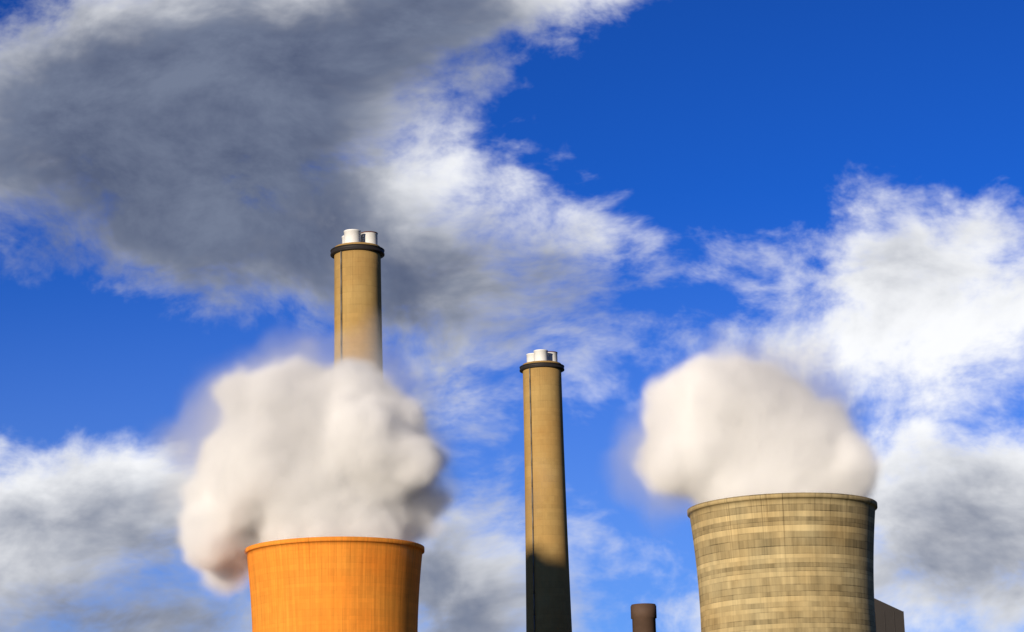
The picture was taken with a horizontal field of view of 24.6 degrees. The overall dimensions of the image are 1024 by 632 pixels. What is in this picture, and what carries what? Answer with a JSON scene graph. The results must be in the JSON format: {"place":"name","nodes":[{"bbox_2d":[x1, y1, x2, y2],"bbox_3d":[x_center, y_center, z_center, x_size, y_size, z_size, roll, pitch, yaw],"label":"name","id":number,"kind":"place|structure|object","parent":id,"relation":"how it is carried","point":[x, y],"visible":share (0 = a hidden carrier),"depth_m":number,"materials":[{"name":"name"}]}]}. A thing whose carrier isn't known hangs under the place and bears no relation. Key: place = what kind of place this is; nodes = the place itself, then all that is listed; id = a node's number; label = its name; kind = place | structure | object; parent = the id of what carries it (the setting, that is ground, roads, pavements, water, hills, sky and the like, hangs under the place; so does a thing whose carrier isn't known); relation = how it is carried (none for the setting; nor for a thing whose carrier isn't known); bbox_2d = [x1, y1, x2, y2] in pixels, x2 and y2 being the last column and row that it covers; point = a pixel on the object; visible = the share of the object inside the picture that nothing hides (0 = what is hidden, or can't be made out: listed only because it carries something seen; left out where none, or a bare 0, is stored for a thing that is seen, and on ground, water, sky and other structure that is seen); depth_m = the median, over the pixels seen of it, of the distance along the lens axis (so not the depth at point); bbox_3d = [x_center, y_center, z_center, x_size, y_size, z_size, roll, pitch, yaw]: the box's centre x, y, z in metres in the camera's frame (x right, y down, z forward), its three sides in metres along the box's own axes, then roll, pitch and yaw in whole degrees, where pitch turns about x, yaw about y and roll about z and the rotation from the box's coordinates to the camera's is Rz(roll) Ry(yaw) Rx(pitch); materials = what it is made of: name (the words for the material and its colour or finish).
{"place":"outdoors","nodes":[
{"label":"outdoors","id":0,"kind":"place"},
{"bbox_2d":[0,0,1023,631],"label":"sky","id":1,"kind":"structure","parent":0,"point":[759,246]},
{"bbox_2d":[874,598,904,631],"bbox_3d":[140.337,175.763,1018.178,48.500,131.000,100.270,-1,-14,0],"label":"boiler house","id":2,"kind":"structure","parent":0,"point":[888,618],"depth_m":978.71,"materials":[{"name":"metal"}]},
{"label":"ground","id":3,"kind":"structure","parent":0,"visible":0},
{"bbox_2d":[244,536,424,631],"bbox_3d":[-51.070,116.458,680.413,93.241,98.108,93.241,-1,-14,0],"label":"cooling tower","id":4,"kind":"structure","parent":3,"relation":"on","point":[340,584],"depth_m":667.79,"materials":[{"name":"concrete"}]},
{"bbox_2d":[330,229,386,537],"bbox_3d":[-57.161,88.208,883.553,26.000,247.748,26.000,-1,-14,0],"label":"chimney","id":5,"kind":"object","parent":3,"relation":"on","point":[359,481],"visible":0.86,"depth_m":890.30,"materials":[{"name":"concrete"}]},
{"bbox_2d":[519,349,571,631],"bbox_3d":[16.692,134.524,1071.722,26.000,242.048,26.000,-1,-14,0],"label":"chimney","id":6,"kind":"object","parent":3,"relation":"on","point":[548,603],"visible":1,"depth_m":1076.24,"materials":[{"name":"concrete"}]},
{"bbox_2d":[631,603,656,631],"bbox_3d":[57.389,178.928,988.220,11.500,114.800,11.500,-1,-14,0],"label":"chimney","id":7,"kind":"object","parent":3,"relation":"on","point":[643,616],"visible":1,"depth_m":995.98,"materials":[{"name":"metal"}]},
{"bbox_2d":[687,492,877,631],"bbox_3d":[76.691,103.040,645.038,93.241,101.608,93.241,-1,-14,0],"label":"cooling tower","id":8,"kind":"structure","parent":3,"relation":"on","point":[790,562],"depth_m":632.07,"materials":[{"name":"concrete"}]}
]}

